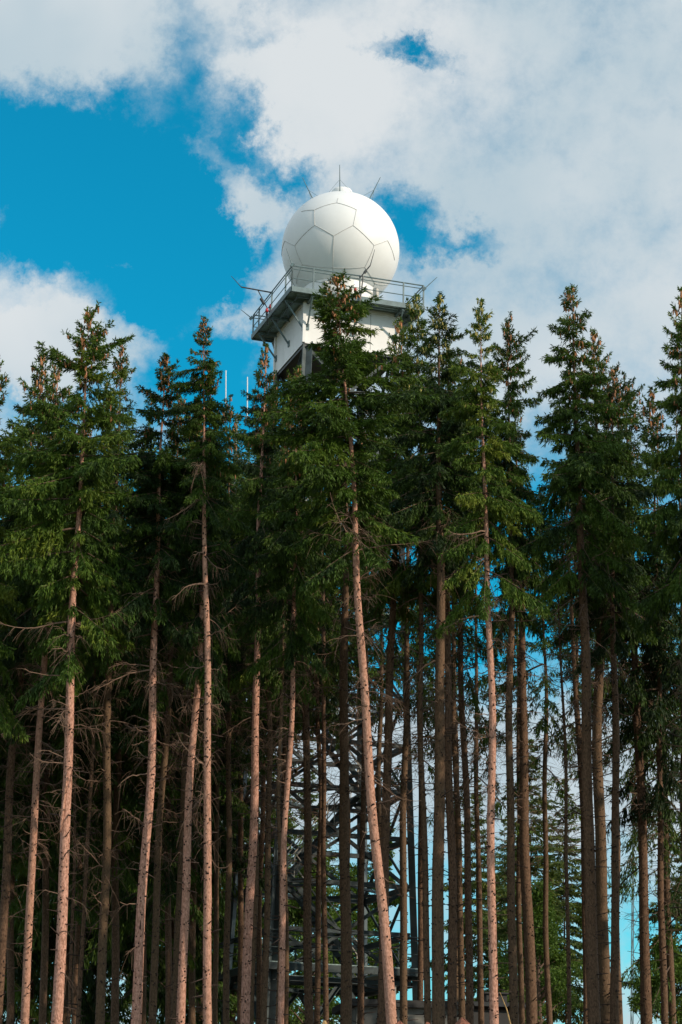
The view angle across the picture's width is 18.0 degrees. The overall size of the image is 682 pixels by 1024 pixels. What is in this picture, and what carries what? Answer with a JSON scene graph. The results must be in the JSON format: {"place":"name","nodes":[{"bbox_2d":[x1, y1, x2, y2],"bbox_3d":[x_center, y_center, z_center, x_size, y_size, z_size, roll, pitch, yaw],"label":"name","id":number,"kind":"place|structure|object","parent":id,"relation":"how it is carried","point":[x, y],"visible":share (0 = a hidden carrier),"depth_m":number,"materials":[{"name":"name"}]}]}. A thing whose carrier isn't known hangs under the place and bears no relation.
{"place":"outdoors","nodes":[
{"label":"outdoors","id":0,"kind":"place"},
{"bbox_2d":[0,0,681,1023],"label":"sky","id":1,"kind":"structure","parent":0,"point":[154,154],"materials":[{"name":"blue"}]},
{"bbox_3d":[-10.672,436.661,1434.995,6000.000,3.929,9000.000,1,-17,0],"label":"ground","id":2,"kind":"structure","parent":0,"visible":0},
{"bbox_2d":[0,360,29,751],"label":"spruce tree","id":3,"kind":"object","parent":2,"relation":"on","point":[8,443],"visible":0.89,"depth_m":52.88,"materials":[{"name":"green plant"}]},
{"bbox_2d":[0,601,45,859],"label":"spruce tree","id":4,"kind":"object","parent":2,"relation":"on","point":[2,746],"visible":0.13,"depth_m":60.40,"materials":[{"name":"green plant"}]},
{"bbox_2d":[0,458,52,876],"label":"spruce tree","id":5,"kind":"object","parent":2,"relation":"on","point":[41,828],"visible":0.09,"depth_m":62.88,"materials":[{"name":"green plant"}]},
{"bbox_2d":[3,879,51,1023],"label":"spruce tree","id":6,"kind":"object","parent":2,"relation":"on","point":[18,1007],"depth_m":88.99,"materials":[{"name":"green plant"}]},
{"bbox_2d":[0,452,70,1021],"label":"spruce tree","id":7,"kind":"object","parent":2,"relation":"on","point":[20,924],"visible":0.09,"depth_m":73.37,"materials":[{"name":"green plant"}]},
{"bbox_2d":[0,352,75,1023],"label":"spruce tree","id":8,"kind":"object","parent":2,"relation":"on","point":[8,523],"visible":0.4,"depth_m":57.61,"materials":[{"name":"green plant"}]},
{"bbox_2d":[0,476,86,1023],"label":"spruce tree","id":9,"kind":"object","parent":2,"relation":"on","point":[35,986],"depth_m":75.97,"materials":[{"name":"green plant"}]},
{"bbox_2d":[5,857,93,1023],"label":"spruce tree","id":10,"kind":"object","parent":2,"relation":"on","point":[49,997],"visible":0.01,"depth_m":87.31,"materials":[{"name":"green plant"}]},
{"bbox_2d":[0,405,99,1023],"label":"spruce tree","id":11,"kind":"object","parent":2,"relation":"on","point":[10,987],"visible":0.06,"depth_m":65.03,"materials":[{"name":"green plant"}]},
{"bbox_2d":[0,360,104,1023],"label":"spruce tree","id":12,"kind":"object","parent":2,"relation":"on","point":[39,666],"visible":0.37,"depth_m":55.35,"materials":[{"name":"green plant"}]},
{"bbox_2d":[4,755,135,1023],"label":"spruce tree","id":13,"kind":"object","parent":2,"relation":"on","point":[85,1008],"visible":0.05,"depth_m":74.48,"materials":[{"name":"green plant"}]},
{"bbox_2d":[0,300,145,1023],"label":"spruce tree","id":14,"kind":"object","parent":2,"relation":"on","point":[45,519],"visible":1,"depth_m":51.70,"materials":[{"name":"green plant"}]},
{"bbox_2d":[0,435,147,1023],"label":"spruce tree","id":15,"kind":"object","parent":2,"relation":"on","point":[53,849],"visible":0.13,"depth_m":63.42,"materials":[{"name":"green plant"}]},
{"bbox_2d":[42,403,110,1023],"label":"spruce tree","id":16,"kind":"object","parent":2,"relation":"on","point":[75,823],"visible":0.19,"depth_m":60.24,"materials":[{"name":"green plant"}]},
{"bbox_2d":[2,409,171,1023],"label":"spruce tree","id":17,"kind":"object","parent":2,"relation":"on","point":[53,904],"visible":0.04,"depth_m":68.32,"materials":[{"name":"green plant"}]},
{"bbox_2d":[60,380,135,1023],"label":"spruce tree","id":18,"kind":"object","parent":2,"relation":"on","point":[91,682],"visible":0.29,"depth_m":58.47,"materials":[{"name":"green plant"}]},
{"bbox_2d":[38,485,162,1023],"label":"spruce tree","id":19,"kind":"object","parent":2,"relation":"on","point":[91,997],"visible":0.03,"depth_m":77.86,"materials":[{"name":"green plant"}]},
{"bbox_2d":[38,847,164,1023],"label":"spruce tree","id":20,"kind":"object","parent":2,"relation":"on","point":[126,981],"visible":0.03,"depth_m":86.73,"materials":[{"name":"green plant"}]},
{"bbox_2d":[73,337,162,1023],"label":"spruce tree","id":21,"kind":"object","parent":2,"relation":"on","point":[105,664],"visible":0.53,"depth_m":57.64,"materials":[{"name":"green plant"}]},
{"bbox_2d":[38,405,226,1023],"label":"spruce tree","id":22,"kind":"object","parent":2,"relation":"on","point":[137,702],"visible":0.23,"depth_m":64.94,"materials":[{"name":"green plant"}]},
{"bbox_2d":[80,416,223,1023],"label":"spruce tree","id":23,"kind":"object","parent":2,"relation":"on","point":[123,916],"visible":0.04,"depth_m":68.95,"materials":[{"name":"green plant"}]},
{"bbox_2d":[67,448,249,1023],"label":"spruce tree","id":24,"kind":"object","parent":2,"relation":"on","point":[160,994],"visible":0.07,"depth_m":75.09,"materials":[{"name":"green plant"}]},
{"bbox_2d":[93,352,231,1023],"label":"spruce tree","id":25,"kind":"object","parent":2,"relation":"on","point":[151,475],"visible":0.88,"depth_m":52.59,"materials":[{"name":"green plant"}]},
{"bbox_2d":[114,393,211,1023],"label":"spruce tree","id":26,"kind":"object","parent":2,"relation":"on","point":[157,855],"visible":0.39,"depth_m":59.56,"materials":[{"name":"green plant"}]},
{"bbox_2d":[102,423,225,1023],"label":"spruce tree","id":27,"kind":"object","parent":2,"relation":"on","point":[170,847],"visible":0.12,"depth_m":65.76,"materials":[{"name":"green plant"}]},
{"bbox_2d":[105,963,222,1023],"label":"spruce tree","id":28,"kind":"object","parent":2,"relation":"on","point":[220,984],"visible":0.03,"depth_m":91.08,"materials":[{"name":"green plant"}]},
{"bbox_2d":[107,454,259,1023],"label":"spruce tree","id":29,"kind":"object","parent":2,"relation":"on","point":[199,945],"visible":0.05,"depth_m":77.72,"materials":[{"name":"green plant"}]},
{"bbox_2d":[119,852,247,1023],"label":"spruce tree","id":30,"kind":"object","parent":2,"relation":"on","point":[234,1000],"visible":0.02,"depth_m":89.03,"materials":[{"name":"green plant"}]},
{"bbox_2d":[139,398,244,1023],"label":"spruce tree","id":31,"kind":"object","parent":2,"relation":"on","point":[179,862],"visible":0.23,"depth_m":61.26,"materials":[{"name":"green plant"}]},
{"bbox_2d":[154,315,255,1023],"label":"spruce tree","id":32,"kind":"object","parent":2,"relation":"on","point":[203,461],"visible":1,"depth_m":52.12,"materials":[{"name":"green plant"}]},
{"bbox_2d":[133,433,278,1023],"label":"spruce tree","id":33,"kind":"object","parent":2,"relation":"on","point":[192,943],"visible":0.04,"depth_m":70.39,"materials":[{"name":"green plant"}]},
{"bbox_2d":[158,373,254,1023],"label":"spruce tree","id":34,"kind":"object","parent":2,"relation":"on","point":[197,621],"visible":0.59,"depth_m":52.61,"materials":[{"name":"green plant"}]},
{"bbox_2d":[133,494,298,1021],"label":"spruce tree","id":35,"kind":"object","parent":2,"relation":"on","point":[199,1002],"visible":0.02,"depth_m":82.61,"materials":[{"name":"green plant"}]},
{"bbox_2d":[186,834,264,1023],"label":"spruce tree","id":36,"kind":"object","parent":2,"relation":"on","point":[233,991],"visible":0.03,"depth_m":95.29,"materials":[{"name":"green plant"}]},
{"bbox_2d":[188,829,264,1023],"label":"leafy tree","id":37,"kind":"object","parent":2,"relation":"on","point":[232,1013],"visible":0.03,"depth_m":95.53,"materials":[{"name":"green plant"}]},
{"bbox_2d":[212,370,249,951],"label":"antenna mast","id":38,"kind":"object","parent":2,"relation":"on","point":[234,461],"visible":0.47,"depth_m":97.70,"materials":[{"name":"metal"}]},
{"bbox_2d":[171,425,296,1023],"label":"spruce tree","id":39,"kind":"object","parent":2,"relation":"on","point":[218,791],"visible":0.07,"depth_m":68.20,"materials":[{"name":"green plant"}]},
{"bbox_2d":[180,394,291,1023],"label":"spruce tree","id":40,"kind":"object","parent":2,"relation":"on","point":[230,663],"visible":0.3,"depth_m":62.61,"materials":[{"name":"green plant"}]},
{"bbox_2d":[218,395,295,1023],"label":"spruce tree","id":41,"kind":"object","parent":2,"relation":"on","point":[244,516],"visible":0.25,"depth_m":60.65,"materials":[{"name":"green plant"}]},
{"bbox_2d":[215,343,299,1023],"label":"spruce tree","id":42,"kind":"object","parent":2,"relation":"on","point":[259,480],"visible":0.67,"depth_m":58.82,"materials":[{"name":"green plant"}]},
{"bbox_2d":[220,820,297,1023],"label":"spruce tree","id":43,"kind":"object","parent":2,"relation":"on","point":[291,1021],"depth_m":112.22,"materials":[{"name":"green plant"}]},
{"bbox_2d":[215,384,321,1023],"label":"spruce tree","id":44,"kind":"object","parent":2,"relation":"on","point":[265,971],"visible":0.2,"depth_m":60.31,"materials":[{"name":"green plant"}]},
{"bbox_2d":[219,452,319,1023],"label":"spruce tree","id":45,"kind":"object","parent":2,"relation":"on","point":[259,946],"visible":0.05,"depth_m":72.15,"materials":[{"name":"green plant"}]},
{"bbox_2d":[189,428,357,1023],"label":"spruce tree","id":46,"kind":"object","parent":2,"relation":"on","point":[240,909],"visible":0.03,"depth_m":71.45,"materials":[{"name":"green plant"}]},
{"bbox_2d":[262,795,303,1023],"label":"leafy tree","id":47,"kind":"object","parent":2,"relation":"on","point":[289,867],"visible":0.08,"depth_m":101.37,"materials":[{"name":"green plant"}]},
{"bbox_2d":[243,401,330,1023],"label":"spruce tree","id":48,"kind":"object","parent":2,"relation":"on","point":[281,678],"visible":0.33,"depth_m":56.12,"materials":[{"name":"green plant"}]},
{"bbox_2d":[233,365,344,1023],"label":"spruce tree","id":49,"kind":"object","parent":2,"relation":"on","point":[311,606],"visible":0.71,"depth_m":54.22,"materials":[{"name":"green plant"}]},
{"bbox_2d":[230,447,359,1023],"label":"spruce tree","id":50,"kind":"object","parent":2,"relation":"on","point":[286,996],"visible":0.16,"depth_m":70.28,"materials":[{"name":"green plant"}]},
{"bbox_2d":[288,750,339,1023],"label":"spruce tree","id":51,"kind":"object","parent":2,"relation":"on","point":[313,800],"visible":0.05,"depth_m":121.74,"materials":[{"name":"green plant"}]},
{"bbox_2d":[288,836,340,1023],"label":"leafy tree","id":52,"kind":"object","parent":2,"relation":"on","point":[294,912],"visible":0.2,"depth_m":98.44,"materials":[{"name":"green plant"}]},
{"bbox_2d":[278,371,361,1023],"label":"spruce tree","id":53,"kind":"object","parent":2,"relation":"on","point":[307,951],"visible":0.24,"depth_m":62.00,"materials":[{"name":"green plant"}]},
{"bbox_2d":[273,461,376,1023],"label":"spruce tree","id":54,"kind":"object","parent":2,"relation":"on","point":[331,708],"visible":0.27,"depth_m":69.55,"materials":[{"name":"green plant"}]},
{"bbox_2d":[291,440,362,1023],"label":"spruce tree","id":55,"kind":"object","parent":2,"relation":"on","point":[325,1005],"visible":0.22,"depth_m":66.10,"materials":[{"name":"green plant"}]},
{"bbox_2d":[218,165,436,1023],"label":"radar tower","id":56,"kind":"structure","parent":2,"relation":"on","point":[334,231],"depth_m":81.47,"materials":[{"name":"white painted panels"},{"name":"grey painted steel"},{"name":"galvanised steel"}]},
{"bbox_2d":[296,862,378,1018],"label":"leafy tree","id":57,"kind":"object","parent":2,"relation":"on","point":[353,872],"visible":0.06,"depth_m":102.49,"materials":[{"name":"green plant"}]},
{"bbox_2d":[251,268,439,1023],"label":"spruce tree","id":58,"kind":"object","parent":2,"relation":"on","point":[329,425],"visible":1,"depth_m":51.24,"materials":[{"name":"green plant"}]},
{"bbox_2d":[302,463,398,911],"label":"spruce tree","id":59,"kind":"object","parent":2,"relation":"on","point":[355,665],"visible":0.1,"depth_m":73.04,"materials":[{"name":"green plant"}]},
{"bbox_2d":[307,371,407,1023],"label":"spruce tree","id":60,"kind":"object","parent":2,"relation":"on","point":[346,946],"visible":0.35,"depth_m":61.41,"materials":[{"name":"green plant"}]},
{"bbox_2d":[321,411,416,1023],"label":"spruce tree","id":61,"kind":"object","parent":2,"relation":"on","point":[360,966],"visible":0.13,"depth_m":66.80,"materials":[{"name":"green plant"}]},
{"bbox_2d":[311,473,434,912],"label":"spruce tree","id":62,"kind":"object","parent":2,"relation":"on","point":[378,748],"visible":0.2,"depth_m":71.11,"materials":[{"name":"green plant"}]},
{"bbox_2d":[353,845,410,996],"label":"spruce tree","id":63,"kind":"object","parent":2,"relation":"on","point":[370,872],"visible":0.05,"depth_m":123.97,"materials":[{"name":"green plant"}]},
{"bbox_2d":[368,823,399,998],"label":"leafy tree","id":64,"kind":"object","parent":2,"relation":"on","point":[395,902],"visible":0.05,"depth_m":106.44,"materials":[{"name":"green plant"}]},
{"bbox_2d":[340,370,434,1023],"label":"spruce tree","id":65,"kind":"object","parent":2,"relation":"on","point":[403,990],"visible":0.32,"depth_m":63.47,"materials":[{"name":"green plant"}]},
{"bbox_2d":[340,316,436,1023],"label":"spruce tree","id":66,"kind":"object","parent":2,"relation":"on","point":[392,647],"visible":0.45,"depth_m":59.36,"materials":[{"name":"green plant"}]},
{"bbox_2d":[332,987,465,1023],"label":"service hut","id":67,"kind":"object","parent":2,"relation":"on","point":[414,1007],"visible":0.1,"depth_m":67.64,"materials":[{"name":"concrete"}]},
{"bbox_2d":[359,293,468,1023],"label":"spruce tree","id":68,"kind":"object","parent":2,"relation":"on","point":[412,421],"visible":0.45,"depth_m":58.66,"materials":[{"name":"green plant"}]},
{"bbox_2d":[349,554,479,1000],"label":"spruce tree","id":69,"kind":"object","parent":2,"relation":"on","point":[420,944],"visible":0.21,"depth_m":72.30,"materials":[{"name":"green plant"}]},
{"bbox_2d":[369,291,494,1023],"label":"spruce tree","id":70,"kind":"object","parent":2,"relation":"on","point":[437,470],"visible":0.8,"depth_m":56.77,"materials":[{"name":"green plant"}]},
{"bbox_2d":[378,556,501,1001],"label":"spruce tree","id":71,"kind":"object","parent":2,"relation":"on","point":[414,668],"visible":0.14,"depth_m":75.02,"materials":[{"name":"green plant"}]},
{"bbox_2d":[400,343,495,1023],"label":"spruce tree","id":72,"kind":"object","parent":2,"relation":"on","point":[452,905],"visible":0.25,"depth_m":57.35,"materials":[{"name":"green plant"}]},
{"bbox_2d":[395,382,504,1018],"bbox_3d":[3.247,6.371,65.103,3.487,22.318,3.096,0,-17,0],"label":"spruce tree","id":73,"kind":"object","parent":2,"relation":"on","point":[461,955],"visible":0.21,"depth_m":64.14,"materials":[{"name":"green plant"}]},
{"bbox_2d":[409,779,508,1001],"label":"spruce tree","id":74,"kind":"object","parent":2,"relation":"on","point":[484,925],"visible":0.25,"depth_m":123.60,"materials":[{"name":"green plant"}]},
{"bbox_2d":[424,347,498,1023],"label":"spruce tree","id":75,"kind":"object","parent":2,"relation":"on","point":[469,949],"visible":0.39,"depth_m":60.40,"materials":[{"name":"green plant"}]},
{"bbox_2d":[455,1017,469,1023],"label":"litter mound","id":76,"kind":"object","parent":2,"relation":"on","point":[461,1020],"visible":1,"depth_m":38.94,"materials":[{"name":"brown soil"}]},
{"bbox_2d":[410,576,549,1023],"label":"spruce tree","id":77,"kind":"object","parent":2,"relation":"on","point":[477,820],"visible":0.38,"depth_m":70.34,"materials":[{"name":"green plant"}]},
{"bbox_2d":[445,992,525,1023],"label":"dark shed","id":78,"kind":"structure","parent":2,"relation":"on","point":[503,1017],"depth_m":81.86,"materials":[{"name":"wood"}]},
{"bbox_2d":[433,297,549,1023],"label":"spruce tree","id":79,"kind":"object","parent":2,"relation":"on","point":[520,511],"visible":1,"depth_m":51.47,"materials":[{"name":"green plant"}]},
{"bbox_2d":[465,819,544,1021],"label":"spruce tree","id":80,"kind":"object","parent":2,"relation":"on","point":[504,822],"visible":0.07,"depth_m":139.19,"materials":[{"name":"green plant"}]},
{"bbox_2d":[451,517,569,1023],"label":"spruce tree","id":81,"kind":"object","parent":2,"relation":"on","point":[520,961],"visible":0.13,"depth_m":72.86,"materials":[{"name":"green plant"}]},
{"bbox_2d":[464,311,562,1023],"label":"spruce tree","id":82,"kind":"object","parent":2,"relation":"on","point":[523,576],"visible":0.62,"depth_m":59.06,"materials":[{"name":"green plant"}]},
{"bbox_2d":[481,398,563,1023],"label":"spruce tree","id":83,"kind":"object","parent":2,"relation":"on","point":[531,1002],"visible":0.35,"depth_m":62.09,"materials":[{"name":"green plant"}]},
{"bbox_2d":[463,739,582,1023],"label":"spruce tree","id":84,"kind":"object","parent":2,"relation":"on","point":[502,933],"visible":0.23,"depth_m":117.01,"materials":[{"name":"green plant"}]},
{"bbox_2d":[472,489,593,1023],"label":"spruce tree","id":85,"kind":"object","parent":2,"relation":"on","point":[545,727],"visible":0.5,"depth_m":70.51,"materials":[{"name":"green plant"}]},
{"bbox_2d":[487,877,582,1023],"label":"leafy tree","id":86,"kind":"object","parent":2,"relation":"on","point":[558,979],"visible":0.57,"depth_m":103.13,"materials":[{"name":"green plant"}]},
{"bbox_2d":[507,778,610,1023],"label":"spruce tree","id":87,"kind":"object","parent":2,"relation":"on","point":[576,931],"visible":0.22,"depth_m":128.44,"materials":[{"name":"green plant"}]},
{"bbox_2d":[540,491,581,1023],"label":"spruce tree","id":88,"kind":"object","parent":2,"relation":"on","point":[566,902],"visible":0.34,"depth_m":58.13,"materials":[{"name":"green plant"}]},
{"bbox_2d":[536,499,609,986],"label":"spruce tree","id":89,"kind":"object","parent":2,"relation":"on","point":[571,676],"visible":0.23,"depth_m":66.27,"materials":[{"name":"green plant"}]},
{"bbox_2d":[504,283,650,1023],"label":"spruce tree","id":90,"kind":"object","parent":2,"relation":"on","point":[574,471],"visible":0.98,"depth_m":56.97,"materials":[{"name":"green plant"}]},
{"bbox_2d":[529,517,633,1023],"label":"spruce tree","id":91,"kind":"object","parent":2,"relation":"on","point":[585,1013],"visible":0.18,"depth_m":70.25,"materials":[{"name":"green plant"}]},
{"bbox_2d":[536,328,658,1022],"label":"spruce tree","id":92,"kind":"object","parent":2,"relation":"on","point":[601,892],"visible":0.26,"depth_m":59.63,"materials":[{"name":"green plant"}]},
{"bbox_2d":[539,514,667,1023],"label":"spruce tree","id":93,"kind":"object","parent":2,"relation":"on","point":[620,992],"visible":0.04,"depth_m":71.85,"materials":[{"name":"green plant"}]},
{"bbox_2d":[554,361,668,1023],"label":"spruce tree","id":94,"kind":"object","parent":2,"relation":"on","point":[629,579],"visible":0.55,"depth_m":59.32,"materials":[{"name":"green plant"}]},
{"bbox_2d":[553,400,680,1023],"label":"spruce tree","id":95,"kind":"object","parent":2,"relation":"on","point":[634,866],"visible":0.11,"depth_m":66.38,"materials":[{"name":"green plant"}]},
{"bbox_2d":[568,448,681,1023],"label":"spruce tree","id":96,"kind":"object","parent":2,"relation":"on","point":[670,977],"visible":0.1,"depth_m":73.23,"materials":[{"name":"green plant"}]},
{"bbox_2d":[630,781,639,1023],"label":"spruce tree","id":97,"kind":"object","parent":2,"relation":"on","point":[632,947],"visible":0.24,"depth_m":148.04,"materials":[{"name":"plant"}]},
{"bbox_2d":[590,370,681,1023],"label":"spruce tree","id":98,"kind":"object","parent":2,"relation":"on","point":[652,656],"visible":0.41,"depth_m":62.68,"materials":[{"name":"green plant"}]},
{"bbox_2d":[591,386,681,1023],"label":"spruce tree","id":99,"kind":"object","parent":2,"relation":"on","point":[657,710],"visible":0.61,"depth_m":62.50,"materials":[{"name":"green plant"}]},
{"bbox_2d":[622,802,681,1023],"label":"spruce tree","id":100,"kind":"object","parent":2,"relation":"on","point":[677,987],"visible":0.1,"depth_m":116.54,"materials":[{"name":"green plant"}]},
{"bbox_2d":[625,467,681,1023],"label":"spruce tree","id":101,"kind":"object","parent":2,"relation":"on","point":[667,860],"visible":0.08,"depth_m":70.78,"materials":[{"name":"green plant"}]},
{"bbox_2d":[627,934,681,1023],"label":"leafy tree","id":102,"kind":"object","parent":2,"relation":"on","point":[655,982],"visible":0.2,"depth_m":101.57,"materials":[{"name":"green plant"}]},
{"bbox_2d":[629,377,681,982],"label":"spruce tree","id":103,"kind":"object","parent":2,"relation":"on","point":[676,896],"visible":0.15,"depth_m":63.81,"materials":[{"name":"green plant"}]},
{"bbox_2d":[630,285,681,991],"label":"spruce tree","id":104,"kind":"object","parent":2,"relation":"on","point":[669,591],"visible":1,"depth_m":55.43,"materials":[{"name":"green plant"}]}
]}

